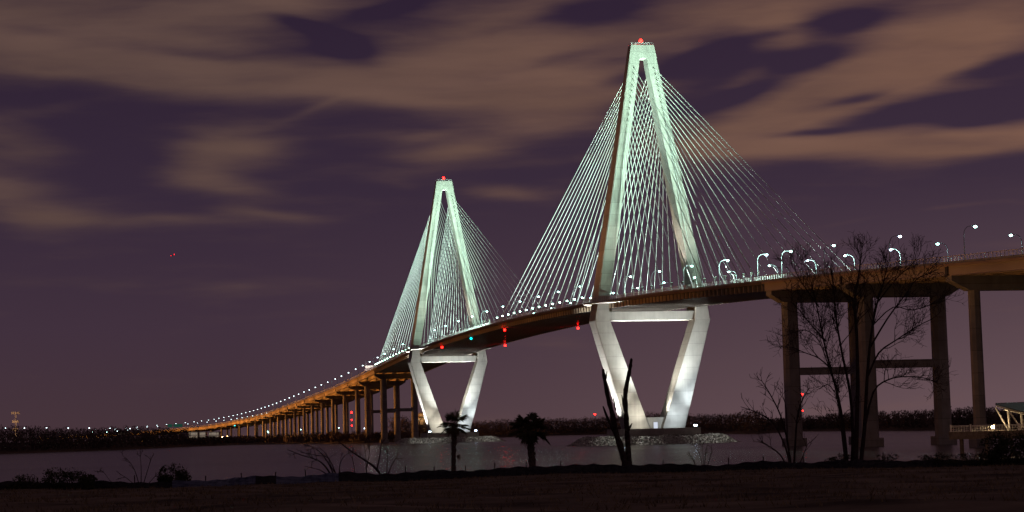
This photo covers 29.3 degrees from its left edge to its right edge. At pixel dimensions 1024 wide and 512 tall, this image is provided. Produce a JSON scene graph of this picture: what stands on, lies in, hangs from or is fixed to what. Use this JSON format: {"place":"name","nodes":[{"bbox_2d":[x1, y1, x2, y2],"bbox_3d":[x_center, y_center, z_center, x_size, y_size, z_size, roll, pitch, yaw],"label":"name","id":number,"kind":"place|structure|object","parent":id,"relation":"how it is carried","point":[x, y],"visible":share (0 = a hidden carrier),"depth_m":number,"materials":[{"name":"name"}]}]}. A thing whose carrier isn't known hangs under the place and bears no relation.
{"place":"outdoors","nodes":[
{"label":"outdoors","id":0,"kind":"place"},
{"bbox_2d":[0,421,1017,453],"bbox_3d":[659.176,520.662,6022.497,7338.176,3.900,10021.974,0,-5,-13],"label":"shore","id":1,"kind":"structure","parent":0,"point":[504,435],"depth_m":1554.19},
{"bbox_2d":[11,412,19,430],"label":"cell tower","id":2,"kind":"structure","parent":1,"relation":"on","point":[15,421],"depth_m":1834.78,"materials":[{"name":"orange metal"}]},
{"bbox_2d":[0,424,190,451],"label":"treeline","id":3,"kind":"object","parent":1,"relation":"on","point":[92,439],"visible":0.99,"depth_m":1476.19,"materials":[{"name":"plant"}]},
{"bbox_2d":[188,432,198,437],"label":"building","id":4,"kind":"structure","parent":1,"relation":"on","point":[193,434],"depth_m":2211.85,"materials":[{"name":"metal"}]},
{"bbox_2d":[200,432,206,436],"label":"building","id":5,"kind":"structure","parent":1,"relation":"on","point":[203,434],"depth_m":2213.55,"materials":[{"name":"metal"}]},
{"bbox_2d":[192,430,216,431],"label":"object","id":6,"kind":"structure","parent":1,"relation":"on","point":[203,430],"depth_m":2998.53,"materials":[{"name":"concrete"}]},
{"bbox_2d":[209,432,220,436],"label":"building","id":7,"kind":"structure","parent":1,"relation":"on","point":[217,434],"depth_m":2215.48,"materials":[{"name":"metal"}]},
{"bbox_2d":[206,428,229,435],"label":"bridge pier","id":8,"kind":"structure","parent":1,"relation":"on","point":[219,429],"depth_m":2920.62,"materials":[{"name":"concrete"}]},
{"bbox_2d":[216,427,242,436],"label":"bridge pier","id":9,"kind":"structure","parent":1,"relation":"on","point":[221,428],"depth_m":2838.74,"materials":[{"name":"concrete"}]},
{"bbox_2d":[226,425,250,435],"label":"bridge pier","id":10,"kind":"structure","parent":1,"relation":"on","point":[234,426],"depth_m":2756.32,"materials":[{"name":"concrete"}]},
{"bbox_2d":[234,424,261,435],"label":"bridge pier","id":11,"kind":"structure","parent":1,"relation":"on","point":[239,425],"depth_m":2676.02,"materials":[{"name":"concrete"}]},
{"bbox_2d":[242,422,269,436],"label":"bridge pier","id":12,"kind":"structure","parent":1,"relation":"on","point":[248,423],"depth_m":2595.09,"materials":[{"name":"concrete"}]},
{"bbox_2d":[250,421,276,435],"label":"bridge pier","id":13,"kind":"structure","parent":1,"relation":"on","point":[274,427],"depth_m":2515.24,"materials":[{"name":"concrete"}]},
{"bbox_2d":[257,419,288,435],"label":"bridge pier","id":14,"kind":"structure","parent":1,"relation":"on","point":[263,425],"depth_m":2430.64,"materials":[{"name":"concrete"}]},
{"bbox_2d":[265,416,296,435],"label":"bridge pier","id":15,"kind":"structure","parent":1,"relation":"on","point":[271,418],"depth_m":2348.06,"materials":[{"name":"concrete"}]},
{"bbox_2d":[272,414,302,434],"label":"bridge pier","id":16,"kind":"structure","parent":1,"relation":"on","point":[278,423],"depth_m":2265.76,"materials":[{"name":"concrete"}]},
{"bbox_2d":[185,429,393,444],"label":"treeline","id":17,"kind":"object","parent":1,"relation":"on","point":[339,436],"visible":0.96,"depth_m":1707.89,"materials":[{"name":"plant"}]},
{"bbox_2d":[279,412,310,434],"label":"bridge pier","id":18,"kind":"structure","parent":1,"relation":"on","point":[286,420],"depth_m":2183.98,"materials":[{"name":"concrete"}]},
{"bbox_2d":[288,409,320,434],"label":"bridge pier","id":19,"kind":"structure","parent":1,"relation":"on","point":[294,420],"depth_m":2102.98,"materials":[{"name":"concrete"}]},
{"bbox_2d":[297,405,330,434],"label":"bridge pier","id":20,"kind":"structure","parent":1,"relation":"on","point":[327,407],"depth_m":2020.54,"materials":[{"name":"concrete"}]},
{"bbox_2d":[305,403,342,431],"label":"bridge pier","id":21,"kind":"structure","parent":1,"relation":"on","point":[312,405],"depth_m":1953.06,"materials":[{"name":"concrete"}]},
{"bbox_2d":[314,399,354,433],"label":"bridge pier","id":22,"kind":"structure","parent":1,"relation":"on","point":[322,402],"depth_m":1877.58,"materials":[{"name":"concrete"}]},
{"bbox_2d":[325,395,364,435],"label":"bridge pier","id":23,"kind":"structure","parent":1,"relation":"on","point":[332,398],"depth_m":1801.30,"materials":[{"name":"concrete"}]},
{"bbox_2d":[336,391,379,435],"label":"bridge pier","id":24,"kind":"structure","parent":1,"relation":"on","point":[344,393],"depth_m":1726.01,"materials":[{"name":"concrete"}]},
{"bbox_2d":[348,386,393,432],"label":"bridge pier","id":25,"kind":"structure","parent":1,"relation":"on","point":[356,388],"depth_m":1650.73,"materials":[{"name":"concrete"}]},
{"bbox_2d":[358,381,405,441],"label":"bridge pier","id":26,"kind":"structure","parent":1,"relation":"on","point":[366,385],"depth_m":1593.75,"materials":[{"name":"concrete"}]},
{"bbox_2d":[418,412,425,428],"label":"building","id":27,"kind":"structure","parent":1,"relation":"on","point":[420,415],"depth_m":2292.69,"materials":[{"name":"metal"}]},
{"bbox_2d":[380,408,765,438],"bbox_3d":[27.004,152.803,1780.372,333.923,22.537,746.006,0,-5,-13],"label":"treeline","id":28,"kind":"object","parent":1,"relation":"on","point":[706,422],"visible":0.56,"depth_m":1812.55,"materials":[{"name":"black plant"}]},
{"bbox_2d":[754,406,1023,430],"bbox_3d":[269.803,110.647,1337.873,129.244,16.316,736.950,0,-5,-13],"label":"treeline","id":29,"kind":"object","parent":1,"relation":"on","point":[957,420],"visible":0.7,"depth_m":1353.96,"materials":[{"name":"black plant"}]},
{"bbox_2d":[0,463,1023,511],"bbox_3d":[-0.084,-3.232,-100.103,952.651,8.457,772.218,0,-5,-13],"label":"ground","id":30,"kind":"structure","parent":0,"point":[984,503],"depth_m":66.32,"materials":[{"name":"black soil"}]},
{"bbox_2d":[4,474,41,489],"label":"bush","id":31,"kind":"object","parent":30,"relation":"on","point":[21,485],"visible":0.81,"depth_m":144.40,"materials":[{"name":"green plant"}]},
{"bbox_2d":[37,467,97,489],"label":"bush","id":32,"kind":"object","parent":30,"relation":"on","point":[85,480],"visible":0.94,"depth_m":145.16,"materials":[{"name":"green plant"}]},
{"bbox_2d":[95,448,158,482],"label":"bare shrub","id":33,"kind":"object","parent":30,"relation":"on","point":[133,468],"visible":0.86,"depth_m":152.33,"materials":[{"name":"brown plant"}]},
{"bbox_2d":[157,462,191,481],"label":"bush","id":34,"kind":"object","parent":30,"relation":"on","point":[181,474],"visible":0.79,"depth_m":146.74,"materials":[{"name":"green plant"}]},
{"bbox_2d":[287,442,349,473],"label":"bare shrub","id":35,"kind":"object","parent":30,"relation":"on","point":[330,466],"visible":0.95,"depth_m":148.76,"materials":[{"name":"brown plant"}]},
{"bbox_2d":[336,437,400,473],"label":"bare shrub","id":36,"kind":"object","parent":30,"relation":"on","point":[371,464],"visible":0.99,"depth_m":148.97,"materials":[{"name":"brown plant"}]},
{"bbox_2d":[437,411,471,470],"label":"palm tree","id":37,"kind":"object","parent":30,"relation":"on","point":[454,430],"visible":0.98,"depth_m":148.10,"materials":[{"name":"black plant"}]},
{"bbox_2d":[506,412,549,466],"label":"palm tree","id":38,"kind":"object","parent":30,"relation":"on","point":[530,438],"visible":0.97,"depth_m":147.97,"materials":[{"name":"black plant"}]},
{"bbox_2d":[602,358,632,465],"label":"dead tree","id":39,"kind":"object","parent":30,"relation":"on","point":[625,455],"visible":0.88,"depth_m":146.93,"materials":[{"name":"black wood"}]},
{"bbox_2d":[687,441,712,464],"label":"bare shrub","id":40,"kind":"object","parent":30,"relation":"on","point":[699,454],"visible":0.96,"depth_m":148.39,"materials":[{"name":"brown plant"}]},
{"bbox_2d":[739,370,818,462],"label":"bare tree","id":41,"kind":"object","parent":30,"relation":"on","point":[786,436],"visible":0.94,"depth_m":150.24,"materials":[{"name":"brown plant"}]},
{"bbox_2d":[825,452,850,461],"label":"bush","id":42,"kind":"object","parent":30,"relation":"on","point":[835,457],"visible":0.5,"depth_m":146.97,"materials":[{"name":"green plant"}]},
{"bbox_2d":[760,231,964,459],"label":"bare tree","id":43,"kind":"object","parent":30,"relation":"on","point":[855,427],"visible":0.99,"depth_m":147.54,"materials":[{"name":"brown plant"}]},
{"bbox_2d":[876,453,898,460],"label":"bush","id":44,"kind":"object","parent":30,"relation":"on","point":[891,457],"visible":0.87,"depth_m":146.52,"materials":[{"name":"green plant"}]},
{"bbox_2d":[918,451,981,464],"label":"bush","id":45,"kind":"object","parent":30,"relation":"on","point":[967,462],"visible":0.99,"depth_m":145.57,"materials":[{"name":"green plant"}]},
{"bbox_2d":[975,427,1023,465],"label":"bush","id":46,"kind":"object","parent":30,"relation":"on","point":[1001,448],"visible":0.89,"depth_m":144.49,"materials":[{"name":"green plant"}]},
{"bbox_2d":[0,430,1023,483],"bbox_3d":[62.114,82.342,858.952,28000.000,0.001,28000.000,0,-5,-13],"label":"water","id":47,"kind":"structure","parent":0,"point":[225,462],"depth_m":614.29,"materials":[{"name":"grey liquid"}]},
{"bbox_2d":[373,373,418,442],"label":"bridge pier","id":48,"kind":"structure","parent":47,"relation":"in","point":[383,378],"depth_m":1513.11,"materials":[{"name":"concrete"}]},
{"bbox_2d":[30,367,410,439],"bbox_3d":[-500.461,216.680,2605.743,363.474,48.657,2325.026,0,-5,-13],"label":"approach viaduct","id":49,"kind":"object","parent":48,"relation":"on","point":[366,376],"visible":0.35,"depth_m":1935.14,"materials":[{"name":"concrete"}]},
{"bbox_2d":[166,424,181,426],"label":"road sign","id":50,"kind":"object","parent":49,"relation":"on","point":[174,425],"visible":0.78,"depth_m":3115.08,"materials":[{"name":"metal"}]},
{"bbox_2d":[393,435,505,443],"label":"riprap","id":51,"kind":"object","parent":47,"relation":"in","point":[486,438],"visible":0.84,"depth_m":1291.62,"materials":[{"name":"stone"}]},
{"bbox_2d":[379,177,542,438],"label":"bridge tower","id":52,"kind":"structure","parent":47,"relation":"in","point":[430,411],"depth_m":1318.33,"materials":[{"name":"concrete"}]},
{"bbox_2d":[568,432,740,445],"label":"riprap","id":53,"kind":"object","parent":47,"relation":"in","point":[712,437],"visible":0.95,"depth_m":834.08,"materials":[{"name":"stone"}]},
{"bbox_2d":[499,39,850,436],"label":"bridge tower","id":54,"kind":"structure","parent":47,"relation":"in","point":[672,419],"depth_m":861.11,"materials":[{"name":"concrete"}]},
{"bbox_2d":[373,276,829,373],"bbox_3d":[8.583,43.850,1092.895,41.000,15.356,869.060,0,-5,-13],"label":"cable stayed deck","id":55,"kind":"structure","parent":54,"relation":"attached to","point":[490,335],"depth_m":986.92,"materials":[{"name":"concrete"}]},
{"bbox_2d":[653,422,657,427],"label":"door","id":56,"kind":"structure","parent":54,"relation":"in","point":[655,424],"depth_m":856.11,"materials":[{"name":"grey"}]},
{"bbox_2d":[766,290,861,445],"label":"bridge pier","id":57,"kind":"structure","parent":47,"relation":"in","point":[793,371],"depth_m":661.25,"materials":[{"name":"concrete"}]},
{"bbox_2d":[761,248,1023,290],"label":"approach viaduct","id":58,"kind":"object","parent":57,"relation":"on","point":[1009,264],"visible":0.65,"depth_m":540.63,"materials":[{"name":"concrete"}]},
{"bbox_2d":[964,225,976,259],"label":"street lamp","id":59,"kind":"object","parent":58,"relation":"on","point":[974,226],"visible":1,"depth_m":517.64,"materials":[{"name":"metal"}]},
{"bbox_2d":[839,283,958,446],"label":"bridge pier","id":60,"kind":"structure","parent":47,"relation":"in","point":[942,407],"depth_m":600.78,"materials":[{"name":"concrete"}]},
{"bbox_2d":[945,275,1023,447],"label":"bridge pier","id":61,"kind":"structure","parent":47,"relation":"in","point":[973,285],"depth_m":526.67,"materials":[{"name":"concrete"}]},
{"bbox_2d":[949,423,1023,455],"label":"fishing pier","id":62,"kind":"structure","parent":47,"relation":"in","point":[961,435],"depth_m":414.03,"materials":[{"name":"beige paint"}]},
{"bbox_2d":[995,402,1023,430],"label":"pavilion","id":63,"kind":"structure","parent":62,"relation":"on","point":[1015,407],"depth_m":413.47,"materials":[{"name":"beige paint"}]},
{"bbox_2d":[0,0,1023,441],"label":"sky","id":64,"kind":"structure","parent":0,"point":[289,156],"materials":[{"name":"purple"}]}
]}

